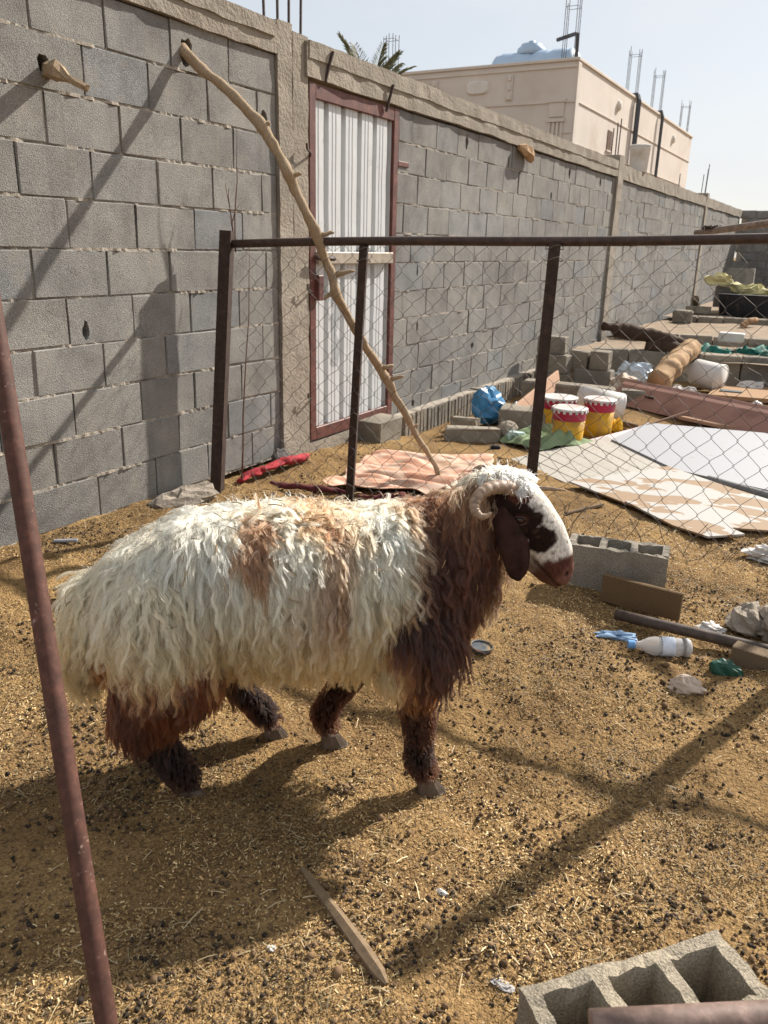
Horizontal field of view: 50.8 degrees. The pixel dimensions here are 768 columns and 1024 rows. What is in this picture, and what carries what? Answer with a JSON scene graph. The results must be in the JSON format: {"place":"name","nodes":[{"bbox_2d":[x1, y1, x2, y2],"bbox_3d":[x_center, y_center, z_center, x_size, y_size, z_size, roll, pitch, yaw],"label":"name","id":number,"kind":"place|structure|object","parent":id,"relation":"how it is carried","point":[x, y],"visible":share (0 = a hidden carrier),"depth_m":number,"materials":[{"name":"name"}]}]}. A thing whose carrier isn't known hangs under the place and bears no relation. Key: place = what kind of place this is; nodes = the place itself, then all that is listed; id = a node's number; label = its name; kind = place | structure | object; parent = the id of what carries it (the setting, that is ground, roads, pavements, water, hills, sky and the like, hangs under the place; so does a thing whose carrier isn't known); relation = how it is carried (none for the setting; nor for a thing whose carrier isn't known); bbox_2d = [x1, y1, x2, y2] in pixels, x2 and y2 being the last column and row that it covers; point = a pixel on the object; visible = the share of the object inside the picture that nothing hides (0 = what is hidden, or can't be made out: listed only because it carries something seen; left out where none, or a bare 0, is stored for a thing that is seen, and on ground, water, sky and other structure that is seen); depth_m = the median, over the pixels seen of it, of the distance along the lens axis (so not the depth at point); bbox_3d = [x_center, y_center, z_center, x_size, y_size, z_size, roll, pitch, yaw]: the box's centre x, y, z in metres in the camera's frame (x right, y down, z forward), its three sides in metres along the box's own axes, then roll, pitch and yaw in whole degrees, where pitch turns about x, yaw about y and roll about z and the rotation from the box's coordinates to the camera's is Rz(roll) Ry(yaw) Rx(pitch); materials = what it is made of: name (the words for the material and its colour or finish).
{"place":"outdoors","nodes":[
{"label":"outdoors","id":0,"kind":"place"},
{"bbox_2d":[0,0,742,546],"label":"block wall","id":1,"kind":"structure","parent":0,"point":[120,178],"depth_m":4.38,"materials":[{"name":"concrete"}]},
{"bbox_2d":[41,59,89,91],"bbox_3d":[-1.319,-1.781,3.288,0.332,0.151,0.098,18,25,41],"label":"wood stub","id":2,"kind":"object","parent":1,"relation":"attached to","point":[55,70],"visible":0.99,"depth_m":3.24,"materials":[{"name":"wood"}]},
{"bbox_2d":[306,51,408,440],"bbox_3d":[-0.176,-1.770,5.625,0.120,2.391,1.401,11,21,28],"label":"steel door","id":3,"kind":"structure","parent":1,"relation":"attached to","point":[354,163],"depth_m":5.56,"materials":[{"name":"metal"}]},
{"bbox_2d":[517,143,534,162],"bbox_3d":[1.373,-3.465,7.810,0.124,0.156,0.359,11,21,28],"label":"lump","id":4,"kind":"object","parent":1,"relation":"attached to","point":[527,152],"visible":1,"depth_m":7.74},
{"bbox_2d":[629,144,651,172],"bbox_3d":[3.746,-5.182,11.874,0.314,0.372,0.314,11,21,28],"label":"pail","id":5,"kind":"object","parent":1,"relation":"on","point":[639,157],"visible":0.84,"depth_m":11.77,"materials":[{"name":"white plastic"}]},
{"bbox_2d":[0,258,767,1023],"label":"ground","id":6,"kind":"structure","parent":0,"point":[748,802],"depth_m":2.05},
{"bbox_2d":[0,294,117,1023],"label":"leaning pipe","id":7,"kind":"object","parent":6,"relation":"on","point":[78,846],"visible":1,"depth_m":1.39,"materials":[{"name":"metal"}]},
{"bbox_2d":[53,538,77,542],"bbox_3d":[-1.429,0.128,3.632,0.111,0.015,0.023,0,18,-4],"label":"plastic scrap","id":8,"kind":"object","parent":6,"relation":"on","point":[65,540],"visible":1,"depth_m":3.62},
{"bbox_2d":[147,481,218,507],"bbox_3d":[-1.063,-0.085,4.301,0.395,0.120,0.154,-15,24,-41],"label":"rubble lump","id":9,"kind":"object","parent":6,"relation":"on","point":[203,491],"visible":0.89,"depth_m":4.26,"materials":[{"name":"stone"}]},
{"bbox_2d":[226,151,249,478],"bbox_3d":[-0.779,-1.093,4.467,0.042,1.887,0.147,18,24,41],"label":"dry sapling","id":10,"kind":"object","parent":6,"relation":"on","point":[231,221],"visible":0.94,"depth_m":4.51,"materials":[{"name":"wood"}]},
{"bbox_2d":[267,945,275,951],"bbox_3d":[-0.225,0.872,1.618,0.020,0.009,0.017,11,21,28],"label":"wool tuft","id":11,"kind":"object","parent":6,"relation":"on","point":[272,948],"visible":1,"depth_m":1.62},
{"bbox_2d":[236,453,309,483],"bbox_3d":[-0.661,-0.290,5.014,0.102,0.084,0.714,11,21,28],"label":"red cloth","id":12,"kind":"object","parent":6,"relation":"on","point":[275,464],"visible":0.94,"depth_m":4.94,"materials":[{"name":"fabric"}]},
{"bbox_2d":[271,448,288,461],"bbox_3d":[-0.657,-0.348,5.132,0.101,0.117,0.146,11,21,28],"label":"rubble lump","id":13,"kind":"object","parent":6,"relation":"on","point":[280,453],"visible":0.48,"depth_m":5.09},
{"bbox_2d":[270,481,345,493],"bbox_3d":[-0.446,-0.141,4.618,0.480,0.058,0.091,8,19,19],"label":"dark red cloth","id":14,"kind":"object","parent":6,"relation":"on","point":[308,487],"visible":0.94,"depth_m":4.59,"materials":[{"name":"fabric"}]},
{"bbox_2d":[180,41,440,474],"bbox_3d":[-0.281,-1.141,4.279,1.519,2.410,0.441,-1,18,-7],"label":"wooden branch","id":15,"kind":"object","parent":6,"relation":"on","point":[254,118],"visible":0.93,"depth_m":3.95,"materials":[{"name":"wood"}]},
{"bbox_2d":[51,460,573,797],"bbox_3d":[-0.150,0.302,2.078,1.296,0.854,0.466,0,18,-6],"label":"sheep","id":16,"kind":"object","parent":6,"relation":"on","point":[184,619],"visible":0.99,"depth_m":1.89},
{"bbox_2d":[295,859,387,985],"bbox_3d":[-0.098,0.847,1.690,0.029,0.033,0.380,-10,22,-32],"label":"wood stick","id":17,"kind":"object","parent":6,"relation":"on","point":[370,961],"visible":0.98,"depth_m":1.64,"materials":[{"name":"wood"}]},
{"bbox_2d":[337,31,417,74],"bbox_3d":[-0.266,-6.264,15.404,2.324,4.969,2.267,-2,18,-9],"label":"palm tree","id":18,"kind":"object","parent":6,"relation":"on","point":[389,64],"visible":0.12,"depth_m":14.55,"materials":[{"name":"plant"}]},
{"bbox_2d":[358,413,401,443],"bbox_3d":[-0.030,-0.616,6.138,0.205,0.201,0.346,11,21,28],"label":"concrete block","id":19,"kind":"object","parent":6,"relation":"on","point":[374,424],"depth_m":6.03,"materials":[{"name":"concrete"}]},
{"bbox_2d":[0,392,767,1023],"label":"dung pellets","id":20,"kind":"object","parent":6,"relation":"on","point":[338,970],"visible":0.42,"depth_m":1.82},
{"bbox_2d":[0,417,767,1023],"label":"straw","id":21,"kind":"object","parent":6,"relation":"on","point":[382,845],"visible":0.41,"depth_m":1.85,"materials":[{"name":"plant"}]},
{"bbox_2d":[0,391,767,1023],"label":"chaff","id":22,"kind":"object","parent":6,"relation":"on","point":[364,889],"visible":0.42,"depth_m":1.89,"materials":[{"name":"plant"}]},
{"bbox_2d":[356,492,414,500],"bbox_3d":[0.049,-0.071,4.389,0.407,0.085,0.092,8,19,19],"label":"dark red cloth","id":23,"kind":"object","parent":6,"relation":"on","point":[378,496],"visible":0.27,"depth_m":4.38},
{"bbox_2d":[322,449,493,494],"bbox_3d":[0.194,-0.274,5.062,0.941,0.091,1.099,5,19,11],"label":"blanket","id":24,"kind":"object","parent":6,"relation":"on","point":[458,465],"visible":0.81,"depth_m":5.04,"materials":[{"name":"fabric"}]},
{"bbox_2d":[435,888,446,895],"bbox_3d":[0.127,0.842,1.797,0.031,0.010,0.016,11,21,28],"label":"plastic scrap","id":25,"kind":"object","parent":6,"relation":"on","point":[440,890],"visible":1,"depth_m":1.79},
{"bbox_2d":[450,416,480,425],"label":"concrete block","id":26,"kind":"object","parent":6,"relation":"on","point":[460,420],"depth_m":6.59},
{"bbox_2d":[444,425,500,442],"bbox_3d":[0.691,-0.606,6.297,0.433,0.133,0.168,4,18,9],"label":"concrete block","id":27,"kind":"object","parent":6,"relation":"on","point":[468,434],"depth_m":6.22,"materials":[{"name":"concrete"}]},
{"bbox_2d":[471,639,492,653],"bbox_3d":[0.342,0.470,2.830,0.081,0.017,0.082,11,21,28],"label":"round lid","id":28,"kind":"object","parent":6,"relation":"on","point":[485,646],"visible":0.92,"depth_m":2.83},
{"bbox_2d":[471,385,505,424],"bbox_3d":[0.903,-0.908,6.949,0.317,0.342,0.325,4,18,7],"label":"plastic bag","id":29,"kind":"object","parent":6,"relation":"on","point":[482,403],"visible":0.77,"depth_m":6.84,"materials":[{"name":"plastic"}]},
{"bbox_2d":[210,230,767,577],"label":"pen fence","id":30,"kind":"object","parent":6,"relation":"on","point":[228,243],"visible":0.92,"depth_m":3.85,"materials":[{"name":"brown metal"}]},
{"bbox_2d":[490,444,500,448],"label":"black scrap","id":31,"kind":"object","parent":6,"relation":"on","point":[496,447],"visible":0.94,"depth_m":5.91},
{"bbox_2d":[490,978,514,992],"bbox_3d":[0.228,0.911,1.559,0.052,0.008,0.023,11,21,28],"label":"plastic scrap","id":32,"kind":"object","parent":6,"relation":"on","point":[508,988],"visible":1,"depth_m":1.55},
{"bbox_2d":[497,420,517,437],"bbox_3d":[0.955,-0.639,6.300,0.171,0.153,0.149,11,21,28],"label":"rubble lump","id":33,"kind":"object","parent":6,"relation":"on","point":[504,427],"visible":0.48,"depth_m":6.24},
{"bbox_2d":[498,403,545,429],"bbox_3d":[1.187,-0.776,6.686,0.484,0.179,0.231,9,20,21],"label":"concrete block","id":34,"kind":"object","parent":6,"relation":"on","point":[514,413],"depth_m":6.61,"materials":[{"name":"concrete"}]},
{"bbox_2d":[515,370,559,406],"bbox_3d":[1.419,-1.068,7.453,0.065,0.266,1.696,9,20,22],"label":"wood plank","id":35,"kind":"object","parent":6,"relation":"on","point":[552,377],"visible":0.38,"depth_m":7.71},
{"bbox_2d":[383,0,692,187],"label":"house","id":36,"kind":"structure","parent":6,"relation":"on","point":[579,100],"depth_m":19.60,"materials":[{"name":"paint"}]},
{"bbox_2d":[492,32,580,63],"bbox_3d":[3.767,-10.798,19.765,2.370,1.350,1.384,11,21,28],"label":"water tank","id":37,"kind":"object","parent":36,"relation":"on","point":[531,51],"visible":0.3,"depth_m":19.53,"materials":[{"name":"plastic"}]},
{"bbox_2d":[498,423,592,449],"bbox_3d":[1.228,-0.599,6.164,0.623,0.139,0.555,-10,21,-31],"label":"green cloth","id":38,"kind":"object","parent":6,"relation":"on","point":[561,437],"visible":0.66,"depth_m":6.00,"materials":[{"name":"fabric"}]},
{"bbox_2d":[505,430,524,439],"bbox_3d":[1.011,-0.579,6.206,0.164,0.103,0.190,-7,20,-25],"label":"plastic scrap","id":39,"kind":"object","parent":38,"relation":"on","point":[510,434],"visible":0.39,"depth_m":6.16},
{"bbox_2d":[535,373,571,381],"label":"concrete block","id":40,"kind":"object","parent":6,"relation":"on","point":[566,378],"depth_m":8.71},
{"bbox_2d":[535,354,572,374],"bbox_3d":[1.853,-1.624,8.825,0.347,0.207,0.205,13,21,30],"label":"concrete block","id":41,"kind":"object","parent":40,"relation":"on","point":[564,361],"depth_m":8.71,"materials":[{"name":"concrete"}]},
{"bbox_2d":[537,335,569,353],"bbox_3d":[1.845,-1.828,8.817,0.307,0.189,0.210,9,20,22],"label":"concrete block","id":42,"kind":"object","parent":41,"relation":"on","point":[559,345],"depth_m":8.71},
{"bbox_2d":[544,393,578,423],"bbox_3d":[1.414,-0.795,6.564,0.300,0.290,0.302,11,21,28],"label":"paint bucket","id":43,"kind":"object","parent":6,"relation":"on","point":[551,399],"visible":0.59,"depth_m":6.47,"materials":[{"name":"plastic"}]},
{"bbox_2d":[521,378,615,396],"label":"concrete kerb","id":44,"kind":"structure","parent":6,"relation":"on","point":[563,387],"depth_m":7.99,"materials":[{"name":"concrete"}]},
{"bbox_2d":[551,404,588,446],"bbox_3d":[1.393,-0.653,6.115,0.275,0.285,0.277,11,21,28],"label":"paint bucket","id":45,"kind":"object","parent":6,"relation":"on","point":[575,425],"visible":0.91,"depth_m":6.01,"materials":[{"name":"plastic"}]},
{"bbox_2d":[564,503,603,513],"bbox_3d":[1.097,-0.018,4.425,0.306,0.015,0.022,-12,22,-34],"label":"wood strip","id":46,"kind":"object","parent":6,"relation":"on","point":[587,508],"visible":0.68,"depth_m":4.42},
{"bbox_2d":[510,436,664,482],"bbox_3d":[1.443,-0.372,5.675,1.203,0.028,0.900,-9,21,-28],"label":"planked panel","id":47,"kind":"object","parent":6,"relation":"on","point":[594,454],"visible":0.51,"depth_m":5.57,"materials":[{"name":"wood"}]},
{"bbox_2d":[573,368,614,385],"bbox_3d":[2.289,-1.464,8.850,0.410,0.202,0.241,11,21,28],"label":"concrete block","id":48,"kind":"object","parent":6,"relation":"on","point":[602,378],"depth_m":8.74,"materials":[{"name":"concrete"}]},
{"bbox_2d":[570,349,591,368],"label":"concrete block","id":49,"kind":"object","parent":48,"relation":"on","point":[581,355],"depth_m":8.78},
{"bbox_2d":[589,349,612,370],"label":"concrete block","id":50,"kind":"object","parent":48,"relation":"on","point":[597,363],"depth_m":8.67,"materials":[{"name":"concrete"}]},
{"bbox_2d":[583,395,617,437],"bbox_3d":[1.718,-0.762,6.478,0.269,0.300,0.271,11,21,28],"label":"paint bucket","id":51,"kind":"object","parent":6,"relation":"on","point":[601,405],"visible":0.81,"depth_m":6.39,"materials":[{"name":"plastic"}]},
{"bbox_2d":[577,385,626,418],"bbox_3d":[1.852,-0.921,6.940,0.408,0.322,0.268,1,18,-1],"label":"pail","id":52,"kind":"object","parent":6,"relation":"on","point":[620,407],"visible":0.45,"depth_m":6.84,"materials":[{"name":"white plastic"}]},
{"bbox_2d":[589,427,636,447],"bbox_3d":[1.928,-0.594,6.365,0.289,0.008,1.093,18,25,42],"label":"sheet","id":53,"kind":"object","parent":6,"relation":"on","point":[614,435],"visible":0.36,"depth_m":6.40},
{"bbox_2d":[594,630,637,641],"bbox_3d":[0.856,0.456,2.997,0.161,0.030,0.059,5,19,10],"label":"plastic scrap","id":54,"kind":"object","parent":6,"relation":"on","point":[621,635],"visible":0.97,"depth_m":2.99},
{"bbox_2d":[611,417,623,433],"bbox_3d":[1.887,-0.700,6.571,0.122,0.148,0.100,11,21,28],"label":"yellow plastic","id":55,"kind":"object","parent":6,"relation":"on","point":[618,427],"visible":0.71,"depth_m":6.54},
{"bbox_2d":[566,533,669,590],"bbox_3d":[0.974,0.230,3.393,0.404,0.205,0.159,8,19,19],"label":"hollow block","id":56,"kind":"object","parent":6,"relation":"on","point":[595,558],"depth_m":3.33,"materials":[{"name":"concrete"}]},
{"bbox_2d":[609,372,638,389],"bbox_3d":[2.565,-1.372,8.602,0.330,0.219,0.367,11,21,28],"label":"rubble lump","id":57,"kind":"object","parent":6,"relation":"on","point":[623,377],"visible":0.33,"depth_m":8.56,"materials":[{"name":"stone"}]},
{"bbox_2d":[622,420,637,428],"bbox_3d":[2.001,-0.752,6.848,0.030,0.051,0.369,-9,21,-29],"label":"wood strip","id":58,"kind":"object","parent":6,"relation":"on","point":[631,425],"visible":0.22,"depth_m":6.75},
{"bbox_2d":[620,388,645,407],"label":"concrete block","id":59,"kind":"object","parent":6,"relation":"on","point":[632,394],"depth_m":7.74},
{"bbox_2d":[614,360,652,381],"bbox_3d":[2.764,-1.541,9.011,0.421,0.293,0.282,11,21,28],"label":"plastic bag","id":60,"kind":"object","parent":6,"relation":"on","point":[642,369],"visible":0.48,"depth_m":8.89,"materials":[{"name":"plastic"}]},
{"bbox_2d":[516,929,767,1023],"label":"hollow block","id":61,"kind":"object","parent":6,"relation":"on","point":[712,966],"depth_m":1.39,"materials":[{"name":"concrete"}]},
{"bbox_2d":[600,573,683,621],"bbox_3d":[1.017,0.336,3.207,0.317,0.123,0.025,13,21,31],"label":"wood board","id":62,"kind":"object","parent":6,"relation":"on","point":[643,597],"visible":1,"depth_m":3.19,"materials":[{"name":"wood"}]},
{"bbox_2d":[627,636,692,657],"bbox_3d":[0.970,0.473,2.852,0.216,0.071,0.071,3,18,5],"label":"plastic bottle","id":63,"kind":"object","parent":6,"relation":"on","point":[664,646],"visible":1,"depth_m":2.82,"materials":[{"name":"white"}]},
{"bbox_2d":[569,466,767,510],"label":"peeled sheet","id":64,"kind":"object","parent":6,"relation":"on","point":[688,489],"visible":0.72,"depth_m":4.80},
{"bbox_2d":[706,475,767,498],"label":"grey tube","id":65,"kind":"object","parent":64,"relation":"on","point":[745,488],"visible":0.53,"depth_m":4.88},
{"bbox_2d":[646,339,700,386],"bbox_3d":[3.091,-1.567,8.576,0.260,0.475,1.083,15,22,35],"label":"log","id":66,"kind":"object","parent":6,"relation":"on","point":[666,369],"visible":0.86,"depth_m":8.35,"materials":[{"name":"wood"}]},
{"bbox_2d":[588,999,767,1023],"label":"gate bar","id":67,"kind":"object","parent":6,"relation":"on","point":[743,1012],"visible":1,"depth_m":0.97,"materials":[{"name":"metal"}]},
{"bbox_2d":[594,347,767,386],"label":"block kerb","id":68,"kind":"structure","parent":6,"relation":"on","point":[653,358],"depth_m":9.11,"materials":[{"name":"concrete"}]},
{"bbox_2d":[611,321,686,342],"bbox_3d":[3.128,-2.021,9.404,0.951,0.345,0.202,6,19,13],"label":"log","id":69,"kind":"object","parent":68,"relation":"on","point":[630,331],"visible":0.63,"depth_m":9.36,"materials":[{"name":"wood"}]},
{"bbox_2d":[601,322,622,331],"bbox_3d":[2.939,-2.095,9.473,0.828,0.254,0.122,-2,19,-11],"label":"log","id":70,"kind":"object","parent":69,"relation":"on","point":[611,327],"visible":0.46,"depth_m":9.36,"materials":[{"name":"wood"}]},
{"bbox_2d":[673,386,696,391],"bbox_3d":[3.135,-1.263,8.478,0.282,0.120,0.210,11,21,28],"label":"plastic scrap","id":71,"kind":"object","parent":6,"relation":"on","point":[690,388],"visible":0.27,"depth_m":8.43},
{"bbox_2d":[666,674,706,694],"bbox_3d":[0.976,0.557,2.606,0.122,0.063,0.058,11,21,28],"label":"paper lump","id":72,"kind":"object","parent":6,"relation":"on","point":[686,684],"visible":1,"depth_m":2.59,"materials":[{"name":"paper"}]},
{"bbox_2d":[611,423,767,490],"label":"white sheet","id":73,"kind":"object","parent":6,"relation":"on","point":[723,440],"visible":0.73,"depth_m":5.90,"materials":[{"name":"plastic"}]},
{"bbox_2d":[646,410,690,424],"bbox_3d":[2.413,-0.797,6.907,0.754,0.065,0.019,-14,24,-39],"label":"wood strip","id":74,"kind":"object","parent":73,"relation":"on","point":[664,419],"visible":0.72,"depth_m":6.91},
{"bbox_2d":[614,609,767,648],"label":"steel pipe","id":75,"kind":"object","parent":6,"relation":"on","point":[730,641],"visible":0.89,"depth_m":2.97,"materials":[{"name":"metal"}]},
{"bbox_2d":[614,333,767,358],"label":"block kerb","id":76,"kind":"structure","parent":6,"relation":"on","point":[703,339],"depth_m":10.71,"materials":[{"name":"concrete"}]},
{"bbox_2d":[616,379,767,432],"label":"sheet metal","id":77,"kind":"object","parent":6,"relation":"on","point":[726,414],"visible":0.88,"depth_m":7.18,"materials":[{"name":"metal"}]},
{"bbox_2d":[625,501,767,537],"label":"peeled sheet","id":78,"kind":"object","parent":6,"relation":"on","point":[734,521],"visible":0.81,"depth_m":4.26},
{"bbox_2d":[678,416,735,428],"bbox_3d":[3.216,-0.728,6.886,1.354,0.030,0.777,11,21,28],"label":"plywood sheet","id":79,"kind":"object","parent":6,"relation":"on","point":[704,422],"visible":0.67,"depth_m":6.96,"materials":[{"name":"wood"}]},
{"bbox_2d":[694,620,726,632],"bbox_3d":[1.237,0.434,3.059,0.087,0.037,0.113,-9,21,-30],"label":"plastic scrap","id":80,"kind":"object","parent":6,"relation":"on","point":[711,625],"visible":0.81,"depth_m":3.04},
{"bbox_2d":[709,658,743,676],"bbox_3d":[1.161,0.532,2.738,0.114,0.068,0.056,9,20,21],"label":"green plastic","id":81,"kind":"object","parent":6,"relation":"on","point":[723,667],"visible":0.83,"depth_m":2.72,"materials":[{"name":"plastic"}]},
{"bbox_2d":[692,315,767,325],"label":"block kerb","id":82,"kind":"structure","parent":6,"relation":"on","point":[705,319],"depth_m":13.70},
{"bbox_2d":[708,386,767,402],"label":"plywood sheet","id":83,"kind":"object","parent":6,"relation":"on","point":[758,394],"visible":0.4,"depth_m":8.31,"materials":[{"name":"brown wood"}]},
{"bbox_2d":[682,359,728,390],"bbox_3d":[3.394,-1.487,8.763,0.314,0.336,0.578,-14,24,-40],"label":"pail","id":84,"kind":"object","parent":83,"relation":"on","point":[695,371],"visible":0.73,"depth_m":8.60,"materials":[{"name":"white plastic"}]},
{"bbox_2d":[719,389,742,392],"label":"black scrap","id":85,"kind":"object","parent":83,"relation":"on","point":[731,391],"visible":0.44,"depth_m":8.40,"materials":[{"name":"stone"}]},
{"bbox_2d":[725,601,762,637],"bbox_3d":[1.380,0.402,3.044,0.177,0.127,0.178,11,21,28],"label":"rubble lump","id":86,"kind":"object","parent":6,"relation":"on","point":[745,619],"visible":0.91,"depth_m":3.00,"materials":[{"name":"stone"}]},
{"bbox_2d":[730,641,767,671],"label":"wood board","id":87,"kind":"object","parent":6,"relation":"on","point":[743,655],"visible":0.73,"depth_m":2.77,"materials":[{"name":"wood"}]},
{"bbox_2d":[732,210,767,288],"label":"block wall","id":88,"kind":"structure","parent":6,"relation":"on","point":[749,253],"depth_m":21.51,"materials":[{"name":"concrete"}]},
{"bbox_2d":[736,380,763,388],"bbox_3d":[3.973,-1.363,8.782,0.282,0.131,0.202,11,21,28],"label":"plastic scrap","id":89,"kind":"object","parent":6,"relation":"on","point":[756,385],"visible":0.5,"depth_m":8.72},
{"bbox_2d":[740,544,767,563],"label":"plastic scrap","id":90,"kind":"object","parent":6,"relation":"on","point":[759,550],"visible":0.98,"depth_m":3.78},
{"bbox_2d":[756,604,767,642],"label":"rubble lump","id":91,"kind":"object","parent":6,"relation":"on","point":[763,611],"visible":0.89,"depth_m":2.96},
{"bbox_2d":[227,0,767,257],"label":"sky","id":92,"kind":"structure","parent":0,"point":[713,54],"materials":[{"name":"white"}]},
{"bbox_2d":[572,337,767,364],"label":"soil bed","id":93,"kind":"object","parent":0,"point":[617,343],"visible":0.32,"depth_m":10.47,"materials":[{"name":"soil"}]},
{"bbox_2d":[644,340,701,361],"bbox_3d":[3.316,-1.847,9.321,0.661,0.261,0.200,11,21,28],"label":"log","id":94,"kind":"object","parent":93,"relation":"on","point":[666,347],"visible":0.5,"depth_m":9.29,"materials":[{"name":"wood"}]},
{"bbox_2d":[717,331,744,342],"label":"foam block","id":95,"kind":"object","parent":93,"relation":"on","point":[732,337],"depth_m":10.28,"materials":[{"name":"white plastic"}]},
{"bbox_2d":[701,343,767,355],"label":"green net","id":96,"kind":"object","parent":93,"relation":"on","point":[757,350],"visible":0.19,"depth_m":9.83,"materials":[{"name":"fabric"}]},
{"bbox_2d":[672,309,693,322],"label":"concrete block","id":97,"kind":"object","parent":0,"point":[677,317],"depth_m":13.59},
{"bbox_2d":[640,318,767,345],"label":"soil bed","id":98,"kind":"object","parent":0,"point":[696,327],"visible":0.42,"depth_m":12.68,"materials":[{"name":"soil"}]},
{"bbox_2d":[740,317,758,327],"bbox_3d":[5.813,-3.002,12.881,0.391,0.192,0.122,-9,21,-28],"label":"log","id":99,"kind":"object","parent":98,"relation":"on","point":[747,322],"visible":0.98,"depth_m":12.83,"materials":[{"name":"brown wood"}]},
{"bbox_2d":[664,301,763,318],"bbox_3d":[9.414,-4.218,16.878,5.140,0.060,9.300,11,21,28],"label":"soil bed","id":100,"kind":"object","parent":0,"point":[714,311],"visible":0.16,"depth_m":14.91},
{"bbox_2d":[685,305,710,314],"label":"concrete block","id":101,"kind":"object","parent":100,"relation":"on","point":[705,309],"depth_m":14.51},
{"bbox_2d":[692,296,698,305],"bbox_3d":[5.670,-3.807,14.714,0.115,0.257,0.361,11,21,28],"label":"wood strip","id":102,"kind":"object","parent":101,"relation":"on","point":[695,302],"visible":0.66,"depth_m":14.59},
{"bbox_2d":[717,292,767,318],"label":"black tub","id":103,"kind":"object","parent":100,"relation":"on","point":[742,306],"visible":0.74,"depth_m":14.20,"materials":[{"name":"plastic"}]},
{"bbox_2d":[712,286,736,306],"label":"concrete block","id":104,"kind":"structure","parent":103,"relation":"on","point":[727,290],"depth_m":14.88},
{"bbox_2d":[704,272,733,286],"bbox_3d":[6.108,-4.239,14.746,0.507,0.262,0.363,11,21,28],"label":"sack","id":105,"kind":"object","parent":104,"relation":"on","point":[721,279],"visible":1,"depth_m":14.65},
{"bbox_2d":[756,287,767,295],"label":"sack","id":106,"kind":"object","parent":103,"relation":"in","point":[762,291],"visible":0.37,"depth_m":14.48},
{"bbox_2d":[731,282,764,294],"bbox_3d":[6.593,-4.024,14.635,0.621,0.265,0.416,0,18,-3],"label":"sack","id":107,"kind":"object","parent":106,"relation":"on","point":[751,290],"visible":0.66,"depth_m":14.55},
{"bbox_2d":[694,220,767,234],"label":"fence pole","id":108,"kind":"object","parent":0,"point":[711,229],"visible":1,"depth_m":4.91,"materials":[{"name":"wood"}]},
{"bbox_2d":[726,268,755,286],"bbox_3d":[6.902,-4.347,15.743,0.517,0.768,0.214,11,21,28],"label":"concrete block","id":109,"kind":"object","parent":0,"point":[745,276],"depth_m":15.57,"materials":[{"name":"concrete"}]}
]}

